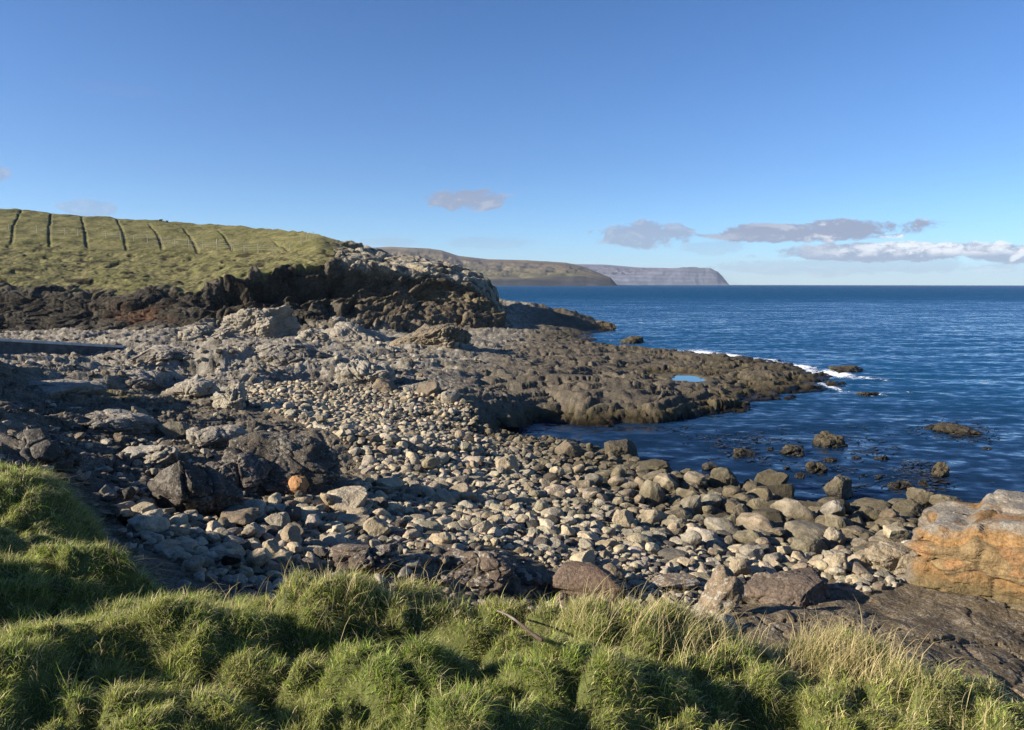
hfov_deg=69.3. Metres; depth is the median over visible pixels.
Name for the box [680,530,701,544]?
cobble
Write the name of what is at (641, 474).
cobble
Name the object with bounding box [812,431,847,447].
sea rock
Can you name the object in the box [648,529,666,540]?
cobble
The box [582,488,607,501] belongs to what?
cobble
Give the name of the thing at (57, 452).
rock outcrop
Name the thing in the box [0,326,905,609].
rubble
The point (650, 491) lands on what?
boulder
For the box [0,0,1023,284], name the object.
sky
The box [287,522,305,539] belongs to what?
cobble
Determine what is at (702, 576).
cobble
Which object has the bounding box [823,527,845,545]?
boulder
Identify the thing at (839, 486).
boulder
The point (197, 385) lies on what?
rock outcrop
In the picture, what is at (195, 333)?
rock outcrop
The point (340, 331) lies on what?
rock outcrop
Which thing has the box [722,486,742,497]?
cobble
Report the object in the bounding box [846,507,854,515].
cobble
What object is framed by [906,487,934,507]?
boulder
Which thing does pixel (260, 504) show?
cobble
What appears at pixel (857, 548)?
cobble
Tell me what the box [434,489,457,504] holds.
cobble
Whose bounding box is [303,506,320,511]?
cobble
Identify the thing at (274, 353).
rock outcrop
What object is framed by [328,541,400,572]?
rock outcrop
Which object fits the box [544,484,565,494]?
cobble
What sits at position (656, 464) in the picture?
boulder
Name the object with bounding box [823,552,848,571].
boulder
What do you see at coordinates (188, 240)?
wire fence
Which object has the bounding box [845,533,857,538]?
cobble
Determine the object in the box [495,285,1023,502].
sea
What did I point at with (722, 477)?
boulder
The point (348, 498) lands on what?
boulder
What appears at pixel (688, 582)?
boulder
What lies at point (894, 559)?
rock
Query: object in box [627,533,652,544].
cobble
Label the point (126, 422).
rock outcrop
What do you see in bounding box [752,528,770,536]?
cobble
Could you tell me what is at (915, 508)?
boulder
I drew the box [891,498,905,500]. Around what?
cobble
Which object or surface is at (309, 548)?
cobble
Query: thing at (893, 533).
cobble
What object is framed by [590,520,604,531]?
cobble
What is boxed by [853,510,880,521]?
cobble
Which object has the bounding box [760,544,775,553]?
cobble
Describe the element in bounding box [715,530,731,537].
cobble
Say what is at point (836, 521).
cobble
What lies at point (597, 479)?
cobble
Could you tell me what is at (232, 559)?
cobble
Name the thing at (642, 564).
boulder
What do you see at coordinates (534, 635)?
driftwood stick
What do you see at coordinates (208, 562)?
boulder
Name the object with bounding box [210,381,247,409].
rock outcrop
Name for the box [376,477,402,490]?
cobble
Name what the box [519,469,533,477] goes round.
cobble
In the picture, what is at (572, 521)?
cobble
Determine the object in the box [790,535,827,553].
boulder
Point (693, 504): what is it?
boulder
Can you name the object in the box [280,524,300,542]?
cobble
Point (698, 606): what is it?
boulder
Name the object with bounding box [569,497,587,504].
cobble
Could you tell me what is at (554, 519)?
cobble
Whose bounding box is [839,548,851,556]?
cobble
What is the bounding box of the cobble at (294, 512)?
[283,505,301,521]
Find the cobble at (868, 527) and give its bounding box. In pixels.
[864,524,879,529]
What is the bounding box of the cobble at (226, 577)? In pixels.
[221,574,233,580]
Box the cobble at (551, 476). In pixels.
[542,472,561,482]
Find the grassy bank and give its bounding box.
[0,467,1023,729]
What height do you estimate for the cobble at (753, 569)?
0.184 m
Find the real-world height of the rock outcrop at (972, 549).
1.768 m
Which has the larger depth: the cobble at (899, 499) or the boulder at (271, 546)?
the cobble at (899, 499)
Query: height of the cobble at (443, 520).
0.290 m
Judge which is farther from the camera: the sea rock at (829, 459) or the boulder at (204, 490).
the sea rock at (829, 459)
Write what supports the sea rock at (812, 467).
in the sea
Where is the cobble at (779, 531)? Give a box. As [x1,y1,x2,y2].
[768,527,784,536]
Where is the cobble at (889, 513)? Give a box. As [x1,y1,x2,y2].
[879,509,898,517]
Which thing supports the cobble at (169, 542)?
on the rock shore
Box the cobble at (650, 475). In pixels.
[643,470,663,480]
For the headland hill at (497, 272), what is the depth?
3033.65 m
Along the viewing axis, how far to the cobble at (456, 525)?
13.53 m
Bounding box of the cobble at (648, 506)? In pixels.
[638,503,652,508]
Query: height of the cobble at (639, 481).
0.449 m
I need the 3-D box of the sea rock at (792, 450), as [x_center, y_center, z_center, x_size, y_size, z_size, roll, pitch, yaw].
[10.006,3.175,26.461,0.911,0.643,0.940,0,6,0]
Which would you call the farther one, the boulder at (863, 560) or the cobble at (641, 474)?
the cobble at (641, 474)
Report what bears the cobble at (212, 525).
on the rock shore
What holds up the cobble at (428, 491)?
on the rock shore
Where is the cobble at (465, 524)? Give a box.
[457,520,471,528]
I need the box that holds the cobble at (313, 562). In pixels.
[300,557,321,569]
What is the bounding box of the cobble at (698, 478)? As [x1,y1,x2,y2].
[684,471,706,486]
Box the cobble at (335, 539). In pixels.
[322,533,346,546]
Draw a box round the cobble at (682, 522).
[661,518,688,531]
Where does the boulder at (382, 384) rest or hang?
on the rock shore
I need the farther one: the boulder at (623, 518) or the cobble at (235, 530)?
the boulder at (623, 518)
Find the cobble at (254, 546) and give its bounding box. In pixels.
[249,543,261,550]
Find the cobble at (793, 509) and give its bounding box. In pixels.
[770,498,816,521]
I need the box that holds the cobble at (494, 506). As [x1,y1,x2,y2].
[489,503,505,511]
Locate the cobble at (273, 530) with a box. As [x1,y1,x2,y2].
[265,525,283,535]
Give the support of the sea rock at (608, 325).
in the sea
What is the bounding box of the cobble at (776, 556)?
[763,552,781,562]
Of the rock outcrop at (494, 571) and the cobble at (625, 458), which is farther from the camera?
the cobble at (625, 458)
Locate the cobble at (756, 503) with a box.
[746,498,767,508]
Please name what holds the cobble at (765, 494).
on the rock shore
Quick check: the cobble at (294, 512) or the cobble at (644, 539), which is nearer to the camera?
the cobble at (294, 512)
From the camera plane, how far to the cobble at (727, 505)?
18.31 m
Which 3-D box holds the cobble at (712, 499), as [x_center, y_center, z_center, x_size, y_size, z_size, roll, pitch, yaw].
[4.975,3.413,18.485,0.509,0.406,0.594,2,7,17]
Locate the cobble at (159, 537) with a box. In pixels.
[151,533,164,541]
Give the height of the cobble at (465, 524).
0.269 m
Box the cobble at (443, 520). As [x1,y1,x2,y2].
[435,515,452,524]
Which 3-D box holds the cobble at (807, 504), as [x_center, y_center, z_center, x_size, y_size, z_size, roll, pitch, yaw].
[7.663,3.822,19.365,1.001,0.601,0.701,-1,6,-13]
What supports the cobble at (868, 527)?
on the rock shore
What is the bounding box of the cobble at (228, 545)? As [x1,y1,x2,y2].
[221,542,237,548]
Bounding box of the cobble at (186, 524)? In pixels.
[175,521,191,529]
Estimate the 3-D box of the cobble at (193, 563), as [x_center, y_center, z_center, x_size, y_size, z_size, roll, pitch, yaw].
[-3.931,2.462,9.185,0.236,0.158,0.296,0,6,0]
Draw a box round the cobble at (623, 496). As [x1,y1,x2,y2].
[615,493,631,502]
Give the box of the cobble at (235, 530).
[227,527,241,535]
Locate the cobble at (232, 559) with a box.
[221,554,241,565]
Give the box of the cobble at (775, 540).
[766,537,783,545]
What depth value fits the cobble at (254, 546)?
10.57 m
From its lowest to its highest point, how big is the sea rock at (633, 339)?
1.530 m
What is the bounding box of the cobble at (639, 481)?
[634,476,644,490]
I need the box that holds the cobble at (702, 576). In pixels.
[695,572,710,581]
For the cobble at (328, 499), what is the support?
on the rock shore
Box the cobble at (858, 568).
[851,560,871,574]
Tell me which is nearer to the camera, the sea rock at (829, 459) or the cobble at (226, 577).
the cobble at (226, 577)
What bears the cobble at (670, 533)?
on the rock shore
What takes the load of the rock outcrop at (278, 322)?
on the rock shore
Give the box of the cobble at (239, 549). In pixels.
[230,545,245,556]
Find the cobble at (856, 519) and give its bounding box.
[847,513,865,527]
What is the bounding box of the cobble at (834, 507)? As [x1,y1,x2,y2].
[818,500,845,516]
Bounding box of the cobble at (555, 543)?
[549,537,565,549]
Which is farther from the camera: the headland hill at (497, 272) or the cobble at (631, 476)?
the headland hill at (497, 272)
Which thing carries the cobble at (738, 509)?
on the rock shore
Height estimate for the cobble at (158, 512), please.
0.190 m
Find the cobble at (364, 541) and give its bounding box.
[351,539,369,545]
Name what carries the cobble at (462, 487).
on the rock shore
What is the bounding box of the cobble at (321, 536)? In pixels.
[318,533,327,539]
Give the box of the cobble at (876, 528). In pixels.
[869,524,880,531]
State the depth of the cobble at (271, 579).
9.74 m
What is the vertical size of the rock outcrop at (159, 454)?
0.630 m
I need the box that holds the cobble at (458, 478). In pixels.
[453,475,469,480]
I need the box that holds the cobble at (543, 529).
[536,525,556,535]
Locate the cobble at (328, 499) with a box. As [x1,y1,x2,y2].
[320,493,335,505]
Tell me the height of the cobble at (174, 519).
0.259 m
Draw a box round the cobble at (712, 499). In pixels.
[701,493,721,506]
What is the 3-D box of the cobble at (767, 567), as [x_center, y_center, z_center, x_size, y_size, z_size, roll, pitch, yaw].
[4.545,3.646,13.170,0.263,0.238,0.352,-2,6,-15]
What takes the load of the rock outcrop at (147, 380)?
on the rock shore
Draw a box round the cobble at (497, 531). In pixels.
[487,527,502,536]
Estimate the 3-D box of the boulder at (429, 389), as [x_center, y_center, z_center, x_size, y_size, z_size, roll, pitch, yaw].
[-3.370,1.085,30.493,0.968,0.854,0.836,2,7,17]
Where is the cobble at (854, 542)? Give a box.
[850,538,865,546]
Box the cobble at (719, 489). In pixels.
[707,487,723,493]
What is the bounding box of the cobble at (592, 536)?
[577,531,598,541]
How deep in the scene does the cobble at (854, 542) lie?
15.36 m
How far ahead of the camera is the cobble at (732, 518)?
17.09 m
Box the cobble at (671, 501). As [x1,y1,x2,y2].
[667,495,681,505]
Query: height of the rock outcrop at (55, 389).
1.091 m
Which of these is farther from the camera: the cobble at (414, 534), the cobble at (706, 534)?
the cobble at (706, 534)
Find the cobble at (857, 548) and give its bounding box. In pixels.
[854,546,869,551]
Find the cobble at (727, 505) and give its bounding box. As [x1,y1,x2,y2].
[720,498,739,514]
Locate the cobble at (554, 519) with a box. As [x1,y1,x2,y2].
[544,515,558,524]
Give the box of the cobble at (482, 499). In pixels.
[472,494,490,503]
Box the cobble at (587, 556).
[570,550,594,562]
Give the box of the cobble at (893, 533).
[883,525,910,541]
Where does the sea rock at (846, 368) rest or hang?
in the sea
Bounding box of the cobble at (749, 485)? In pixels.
[742,481,763,490]
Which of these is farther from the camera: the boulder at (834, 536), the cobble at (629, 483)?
the cobble at (629, 483)
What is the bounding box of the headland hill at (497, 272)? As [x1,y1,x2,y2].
[374,247,616,285]
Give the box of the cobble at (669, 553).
[658,548,689,559]
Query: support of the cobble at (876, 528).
on the rock shore
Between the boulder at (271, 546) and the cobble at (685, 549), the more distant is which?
the cobble at (685, 549)
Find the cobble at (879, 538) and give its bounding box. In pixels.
[868,535,890,541]
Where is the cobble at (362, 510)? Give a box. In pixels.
[346,507,367,514]
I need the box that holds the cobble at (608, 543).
[595,540,619,548]
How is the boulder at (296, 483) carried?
on the rock shore
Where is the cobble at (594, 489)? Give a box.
[586,487,604,498]
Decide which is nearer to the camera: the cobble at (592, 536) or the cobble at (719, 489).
the cobble at (592, 536)
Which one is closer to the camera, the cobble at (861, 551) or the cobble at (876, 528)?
the cobble at (861, 551)
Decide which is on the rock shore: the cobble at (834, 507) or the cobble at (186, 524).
the cobble at (186, 524)
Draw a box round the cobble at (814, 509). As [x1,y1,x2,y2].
[808,506,844,516]
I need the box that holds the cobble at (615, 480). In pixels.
[607,475,625,486]
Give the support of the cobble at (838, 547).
on the rock shore
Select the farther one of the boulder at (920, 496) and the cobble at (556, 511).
the boulder at (920, 496)
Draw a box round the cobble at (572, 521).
[562,515,576,525]
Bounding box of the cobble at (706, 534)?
[685,527,717,542]
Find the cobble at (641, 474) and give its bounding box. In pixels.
[635,472,646,477]
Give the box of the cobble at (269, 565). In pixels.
[262,560,282,571]
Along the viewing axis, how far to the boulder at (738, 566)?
12.74 m
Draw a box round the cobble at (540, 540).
[533,537,549,545]
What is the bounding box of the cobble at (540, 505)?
[534,499,548,510]
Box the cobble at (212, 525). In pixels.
[205,520,222,530]
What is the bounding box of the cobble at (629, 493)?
[618,489,634,497]
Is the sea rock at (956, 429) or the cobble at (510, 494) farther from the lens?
the sea rock at (956, 429)
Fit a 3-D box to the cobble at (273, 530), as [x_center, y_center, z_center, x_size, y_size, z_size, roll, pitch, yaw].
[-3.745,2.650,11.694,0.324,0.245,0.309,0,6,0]
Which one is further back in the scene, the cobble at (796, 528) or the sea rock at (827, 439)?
the sea rock at (827, 439)
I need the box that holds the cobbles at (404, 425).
[119,379,916,610]
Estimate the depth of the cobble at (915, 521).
17.49 m
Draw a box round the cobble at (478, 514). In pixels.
[472,510,489,518]
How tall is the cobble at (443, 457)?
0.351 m
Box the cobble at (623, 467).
[613,464,627,473]
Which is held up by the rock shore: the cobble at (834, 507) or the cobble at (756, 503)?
the cobble at (756, 503)
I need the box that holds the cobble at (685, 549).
[676,547,691,551]
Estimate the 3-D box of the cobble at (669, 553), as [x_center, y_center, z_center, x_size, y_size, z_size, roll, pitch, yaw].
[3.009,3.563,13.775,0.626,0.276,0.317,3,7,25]
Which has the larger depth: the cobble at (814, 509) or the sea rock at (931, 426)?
the sea rock at (931, 426)
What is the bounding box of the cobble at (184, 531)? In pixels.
[177,526,189,535]
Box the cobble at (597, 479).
[585,473,602,485]
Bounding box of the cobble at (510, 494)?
[502,491,515,502]
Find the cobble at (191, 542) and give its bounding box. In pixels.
[180,538,198,548]
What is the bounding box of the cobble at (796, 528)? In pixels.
[784,520,827,537]
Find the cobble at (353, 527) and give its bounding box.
[344,524,356,532]
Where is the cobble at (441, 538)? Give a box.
[429,532,451,544]
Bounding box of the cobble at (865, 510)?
[859,506,873,519]
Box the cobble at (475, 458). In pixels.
[463,456,483,466]
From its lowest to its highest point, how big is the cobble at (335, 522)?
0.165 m
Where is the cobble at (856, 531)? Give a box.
[839,525,873,536]
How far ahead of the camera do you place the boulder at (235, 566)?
9.80 m
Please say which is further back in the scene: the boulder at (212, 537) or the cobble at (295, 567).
the boulder at (212, 537)
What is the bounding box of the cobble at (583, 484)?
[572,480,595,488]
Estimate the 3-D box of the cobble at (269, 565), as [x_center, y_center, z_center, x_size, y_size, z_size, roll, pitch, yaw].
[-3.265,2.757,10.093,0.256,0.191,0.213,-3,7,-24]
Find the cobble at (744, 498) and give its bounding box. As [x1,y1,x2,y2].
[727,493,755,508]
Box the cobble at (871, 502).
[852,497,891,510]
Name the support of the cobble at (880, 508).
on the rock shore
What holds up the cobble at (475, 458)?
on the rock shore
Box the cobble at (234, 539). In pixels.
[223,535,245,543]
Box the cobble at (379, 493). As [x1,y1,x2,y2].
[374,490,387,498]
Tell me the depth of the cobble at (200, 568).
9.09 m
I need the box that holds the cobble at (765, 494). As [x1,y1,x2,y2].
[745,488,773,500]
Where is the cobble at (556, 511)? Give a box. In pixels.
[539,506,563,518]
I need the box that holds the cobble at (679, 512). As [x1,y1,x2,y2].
[665,507,692,519]
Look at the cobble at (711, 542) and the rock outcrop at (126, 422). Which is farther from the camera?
the rock outcrop at (126, 422)
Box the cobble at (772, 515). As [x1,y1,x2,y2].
[748,508,782,522]
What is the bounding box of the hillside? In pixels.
[0,208,512,332]
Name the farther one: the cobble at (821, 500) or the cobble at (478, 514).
the cobble at (821, 500)
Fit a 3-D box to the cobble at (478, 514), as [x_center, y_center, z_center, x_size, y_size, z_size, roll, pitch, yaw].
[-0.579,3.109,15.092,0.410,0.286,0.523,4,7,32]
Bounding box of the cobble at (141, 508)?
[131,502,155,515]
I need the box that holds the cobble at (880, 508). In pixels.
[874,507,885,510]
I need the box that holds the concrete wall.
[0,338,123,354]
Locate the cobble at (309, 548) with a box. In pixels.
[304,545,323,554]
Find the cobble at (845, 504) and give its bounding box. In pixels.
[823,498,849,512]
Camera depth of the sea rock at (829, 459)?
25.25 m
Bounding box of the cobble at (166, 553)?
[155,545,184,559]
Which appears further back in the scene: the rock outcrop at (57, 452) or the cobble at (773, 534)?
the cobble at (773, 534)
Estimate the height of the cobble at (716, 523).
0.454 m
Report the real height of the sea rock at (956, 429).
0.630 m
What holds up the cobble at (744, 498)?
on the rock shore
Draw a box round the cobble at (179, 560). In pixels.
[173,557,187,565]
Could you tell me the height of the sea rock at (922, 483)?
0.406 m
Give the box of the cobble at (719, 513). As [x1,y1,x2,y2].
[712,508,729,517]
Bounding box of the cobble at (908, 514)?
[899,512,915,517]
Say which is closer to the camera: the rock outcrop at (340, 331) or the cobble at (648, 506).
the cobble at (648, 506)
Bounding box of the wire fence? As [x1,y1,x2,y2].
[4,224,313,252]
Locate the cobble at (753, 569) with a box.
[750,565,763,573]
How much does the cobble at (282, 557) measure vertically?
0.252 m
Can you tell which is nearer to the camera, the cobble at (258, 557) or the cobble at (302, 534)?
the cobble at (258, 557)
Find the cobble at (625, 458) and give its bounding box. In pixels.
[619,454,632,461]
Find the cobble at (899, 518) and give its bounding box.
[874,515,905,523]
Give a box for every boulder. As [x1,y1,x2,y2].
[131,406,148,414]
[147,461,244,516]
[157,421,188,437]
[201,531,221,543]
[202,557,214,568]
[213,549,236,558]
[220,505,259,525]
[231,556,245,568]
[244,522,265,538]
[262,538,279,553]
[264,512,290,526]
[288,475,308,492]
[327,486,367,511]
[336,513,369,526]
[363,515,390,536]
[372,377,395,391]
[417,381,441,395]
[441,390,459,402]
[495,454,518,472]
[496,413,519,429]
[549,561,624,603]
[554,440,582,457]
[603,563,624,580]
[604,439,637,456]
[612,509,637,528]
[630,560,647,569]
[635,459,669,469]
[639,480,664,506]
[650,573,700,591]
[677,495,703,515]
[693,603,705,614]
[698,564,744,615]
[702,462,718,470]
[709,467,736,487]
[714,614,739,630]
[729,556,749,575]
[732,529,764,544]
[739,544,764,560]
[754,469,788,485]
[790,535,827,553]
[794,472,804,477]
[823,474,853,499]
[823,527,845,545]
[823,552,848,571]
[847,554,872,567]
[857,541,878,545]
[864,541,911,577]
[892,498,923,517]
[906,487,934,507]
[929,494,963,504]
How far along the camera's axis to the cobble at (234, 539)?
10.82 m
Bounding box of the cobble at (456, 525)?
[447,521,462,530]
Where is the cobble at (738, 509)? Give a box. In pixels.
[729,503,747,516]
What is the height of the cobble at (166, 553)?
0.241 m
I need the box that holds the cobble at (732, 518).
[723,515,736,525]
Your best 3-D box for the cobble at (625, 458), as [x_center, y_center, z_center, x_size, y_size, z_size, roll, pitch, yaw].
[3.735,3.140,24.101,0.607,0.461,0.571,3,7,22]
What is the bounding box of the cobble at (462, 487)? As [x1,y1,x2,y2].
[449,483,472,492]
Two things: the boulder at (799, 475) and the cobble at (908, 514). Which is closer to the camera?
the cobble at (908, 514)
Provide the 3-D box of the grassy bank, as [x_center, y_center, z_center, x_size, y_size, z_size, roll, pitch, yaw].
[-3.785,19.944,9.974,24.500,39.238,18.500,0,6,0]
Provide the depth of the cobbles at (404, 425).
17.31 m
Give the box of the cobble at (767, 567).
[759,561,776,573]
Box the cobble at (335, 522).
[330,521,344,525]
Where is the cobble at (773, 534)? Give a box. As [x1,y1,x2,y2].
[768,532,780,537]
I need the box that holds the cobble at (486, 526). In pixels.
[469,520,492,532]
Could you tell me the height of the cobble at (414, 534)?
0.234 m
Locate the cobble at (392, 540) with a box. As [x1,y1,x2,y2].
[386,538,402,543]
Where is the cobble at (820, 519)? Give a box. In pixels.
[815,515,853,525]
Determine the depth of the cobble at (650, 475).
20.82 m
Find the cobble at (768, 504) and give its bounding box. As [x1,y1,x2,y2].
[748,501,773,510]
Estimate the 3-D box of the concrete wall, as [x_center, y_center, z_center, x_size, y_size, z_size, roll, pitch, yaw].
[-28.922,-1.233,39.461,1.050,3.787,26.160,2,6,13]
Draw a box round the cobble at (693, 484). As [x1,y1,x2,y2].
[683,480,703,489]
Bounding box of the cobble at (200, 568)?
[180,560,203,573]
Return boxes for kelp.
[658,414,1008,494]
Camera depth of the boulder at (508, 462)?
20.43 m
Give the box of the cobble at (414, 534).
[402,529,421,540]
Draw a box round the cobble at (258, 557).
[246,548,271,567]
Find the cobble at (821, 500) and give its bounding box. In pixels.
[817,497,837,502]
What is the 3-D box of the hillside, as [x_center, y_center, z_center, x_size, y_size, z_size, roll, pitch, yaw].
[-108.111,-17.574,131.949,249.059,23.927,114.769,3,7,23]
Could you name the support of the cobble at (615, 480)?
on the rock shore
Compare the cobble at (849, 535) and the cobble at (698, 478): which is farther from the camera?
the cobble at (698, 478)
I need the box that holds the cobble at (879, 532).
[875,529,882,534]
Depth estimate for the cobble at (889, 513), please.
17.54 m
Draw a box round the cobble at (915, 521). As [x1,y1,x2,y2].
[901,516,918,525]
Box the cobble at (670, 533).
[661,528,674,539]
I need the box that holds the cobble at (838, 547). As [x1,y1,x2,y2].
[833,545,847,549]
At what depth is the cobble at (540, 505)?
16.17 m
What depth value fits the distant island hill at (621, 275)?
7018.60 m
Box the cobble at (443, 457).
[436,452,448,464]
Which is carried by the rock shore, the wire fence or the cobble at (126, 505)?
the cobble at (126, 505)
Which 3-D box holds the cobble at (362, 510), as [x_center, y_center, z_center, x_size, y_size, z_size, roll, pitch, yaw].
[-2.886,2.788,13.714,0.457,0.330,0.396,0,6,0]
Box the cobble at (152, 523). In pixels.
[129,515,169,532]
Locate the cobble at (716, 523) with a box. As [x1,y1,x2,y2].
[704,517,738,534]
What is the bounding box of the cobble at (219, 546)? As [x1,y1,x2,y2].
[209,544,225,550]
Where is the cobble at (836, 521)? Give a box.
[825,513,845,529]
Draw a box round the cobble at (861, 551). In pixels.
[854,549,866,553]
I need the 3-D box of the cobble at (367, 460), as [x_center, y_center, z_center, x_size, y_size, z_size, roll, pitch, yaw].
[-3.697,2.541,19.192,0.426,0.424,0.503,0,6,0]
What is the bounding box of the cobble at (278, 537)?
[275,529,282,540]
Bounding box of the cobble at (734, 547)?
[728,544,743,550]
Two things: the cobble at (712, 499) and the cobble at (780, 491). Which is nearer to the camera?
the cobble at (712, 499)
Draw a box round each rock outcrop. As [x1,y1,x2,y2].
[0,426,83,472]
[24,378,107,398]
[76,409,158,435]
[118,369,166,390]
[121,445,178,466]
[129,344,188,364]
[166,374,219,397]
[178,325,237,341]
[186,425,248,448]
[205,452,270,492]
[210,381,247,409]
[219,305,300,338]
[221,430,341,495]
[254,343,334,364]
[295,328,328,342]
[321,321,390,342]
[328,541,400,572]
[333,359,395,385]
[389,323,471,348]
[439,546,517,591]
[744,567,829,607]
[896,489,1023,610]
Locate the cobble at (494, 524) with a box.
[489,519,500,528]
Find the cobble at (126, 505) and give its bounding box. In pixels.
[110,501,135,509]
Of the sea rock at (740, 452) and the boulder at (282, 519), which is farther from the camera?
the sea rock at (740, 452)
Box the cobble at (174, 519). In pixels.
[170,513,187,524]
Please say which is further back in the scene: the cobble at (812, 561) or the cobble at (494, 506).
the cobble at (494, 506)
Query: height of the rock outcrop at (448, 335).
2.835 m
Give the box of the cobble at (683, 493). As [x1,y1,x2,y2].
[676,487,699,497]
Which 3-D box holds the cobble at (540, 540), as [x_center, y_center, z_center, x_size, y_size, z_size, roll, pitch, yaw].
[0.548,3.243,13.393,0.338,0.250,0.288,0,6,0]
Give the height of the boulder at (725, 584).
0.824 m
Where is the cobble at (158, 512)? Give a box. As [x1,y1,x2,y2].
[142,508,163,516]
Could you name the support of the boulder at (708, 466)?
on the rock shore
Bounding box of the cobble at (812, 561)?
[807,554,823,566]
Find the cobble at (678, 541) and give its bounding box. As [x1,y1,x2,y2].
[669,536,682,546]
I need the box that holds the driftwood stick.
[497,610,543,641]
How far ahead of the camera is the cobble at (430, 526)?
13.04 m
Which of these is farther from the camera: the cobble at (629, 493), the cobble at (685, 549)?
the cobble at (629, 493)
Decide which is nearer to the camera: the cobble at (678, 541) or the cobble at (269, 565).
the cobble at (269, 565)
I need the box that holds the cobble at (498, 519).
[485,514,504,524]
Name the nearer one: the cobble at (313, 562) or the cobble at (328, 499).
the cobble at (313, 562)
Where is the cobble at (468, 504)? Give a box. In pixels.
[458,500,477,509]
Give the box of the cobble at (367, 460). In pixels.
[361,455,377,465]
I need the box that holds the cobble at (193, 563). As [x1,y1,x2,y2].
[184,555,204,571]
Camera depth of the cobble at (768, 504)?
18.38 m
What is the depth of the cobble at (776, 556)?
13.75 m
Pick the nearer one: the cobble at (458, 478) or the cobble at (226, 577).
the cobble at (226, 577)
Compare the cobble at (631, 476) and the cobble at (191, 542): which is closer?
the cobble at (191, 542)
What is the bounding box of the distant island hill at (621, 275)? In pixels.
[548,261,728,284]
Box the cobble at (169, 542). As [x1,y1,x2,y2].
[158,539,180,546]
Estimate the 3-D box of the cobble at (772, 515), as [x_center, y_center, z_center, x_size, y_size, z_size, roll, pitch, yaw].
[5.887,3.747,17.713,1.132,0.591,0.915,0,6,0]
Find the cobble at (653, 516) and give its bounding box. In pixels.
[638,510,666,524]
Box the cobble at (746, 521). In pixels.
[736,512,773,531]
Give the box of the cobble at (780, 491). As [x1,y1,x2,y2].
[757,484,794,498]
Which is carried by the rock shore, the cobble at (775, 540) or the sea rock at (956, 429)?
the cobble at (775, 540)
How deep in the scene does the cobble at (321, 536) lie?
11.72 m
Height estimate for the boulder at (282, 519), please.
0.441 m
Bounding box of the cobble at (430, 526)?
[419,521,441,531]
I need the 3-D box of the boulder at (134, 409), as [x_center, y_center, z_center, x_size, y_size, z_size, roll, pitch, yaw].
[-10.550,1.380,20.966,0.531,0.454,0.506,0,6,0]
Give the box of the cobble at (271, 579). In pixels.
[263,570,289,582]
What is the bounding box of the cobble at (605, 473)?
[592,470,612,477]
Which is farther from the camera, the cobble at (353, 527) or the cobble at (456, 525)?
the cobble at (456, 525)
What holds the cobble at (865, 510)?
on the rock shore
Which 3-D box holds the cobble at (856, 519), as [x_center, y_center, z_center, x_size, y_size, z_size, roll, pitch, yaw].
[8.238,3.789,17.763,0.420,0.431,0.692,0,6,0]
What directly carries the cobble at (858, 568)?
on the rock shore
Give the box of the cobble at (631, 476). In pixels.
[625,473,635,478]
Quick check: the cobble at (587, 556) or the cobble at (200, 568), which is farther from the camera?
the cobble at (587, 556)
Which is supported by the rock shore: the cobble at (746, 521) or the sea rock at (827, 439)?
the cobble at (746, 521)
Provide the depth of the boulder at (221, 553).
9.96 m
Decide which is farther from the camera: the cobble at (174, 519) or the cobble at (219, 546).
the cobble at (174, 519)
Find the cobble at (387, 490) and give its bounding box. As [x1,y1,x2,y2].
[374,486,393,493]
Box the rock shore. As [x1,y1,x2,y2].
[0,298,1023,702]
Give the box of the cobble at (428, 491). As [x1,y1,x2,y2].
[421,485,435,496]
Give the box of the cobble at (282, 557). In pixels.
[270,551,291,566]
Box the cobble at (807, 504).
[798,500,822,507]
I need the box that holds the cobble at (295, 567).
[285,565,302,573]
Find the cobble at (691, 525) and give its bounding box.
[684,523,702,531]
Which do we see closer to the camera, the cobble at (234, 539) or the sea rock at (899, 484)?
the cobble at (234, 539)
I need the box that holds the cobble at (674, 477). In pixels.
[668,473,678,483]
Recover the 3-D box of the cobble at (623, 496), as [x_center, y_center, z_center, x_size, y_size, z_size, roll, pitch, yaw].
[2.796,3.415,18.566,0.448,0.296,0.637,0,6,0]
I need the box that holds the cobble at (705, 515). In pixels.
[702,513,714,517]
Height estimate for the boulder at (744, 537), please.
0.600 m
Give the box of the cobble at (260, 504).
[245,499,266,517]
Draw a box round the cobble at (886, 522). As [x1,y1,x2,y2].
[879,519,908,529]
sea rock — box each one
[595,320,616,329]
[619,336,644,343]
[732,448,755,457]
[779,444,804,456]
[805,461,827,473]
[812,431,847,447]
[823,457,836,461]
[828,365,862,372]
[855,391,880,395]
[874,455,889,459]
[887,480,914,488]
[917,480,931,486]
[924,424,934,428]
[931,461,949,476]
[932,422,981,435]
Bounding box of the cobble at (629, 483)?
[619,477,637,489]
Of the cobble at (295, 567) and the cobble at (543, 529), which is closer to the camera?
the cobble at (295, 567)
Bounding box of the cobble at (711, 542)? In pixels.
[706,538,725,547]
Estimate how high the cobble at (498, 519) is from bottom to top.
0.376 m
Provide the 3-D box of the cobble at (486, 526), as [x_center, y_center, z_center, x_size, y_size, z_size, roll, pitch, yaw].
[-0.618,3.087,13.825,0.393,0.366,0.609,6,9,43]
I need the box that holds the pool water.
[672,375,705,381]
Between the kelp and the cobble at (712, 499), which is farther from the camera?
the kelp
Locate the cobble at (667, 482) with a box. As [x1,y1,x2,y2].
[653,473,679,491]
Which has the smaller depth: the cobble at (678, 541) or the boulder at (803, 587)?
the boulder at (803, 587)

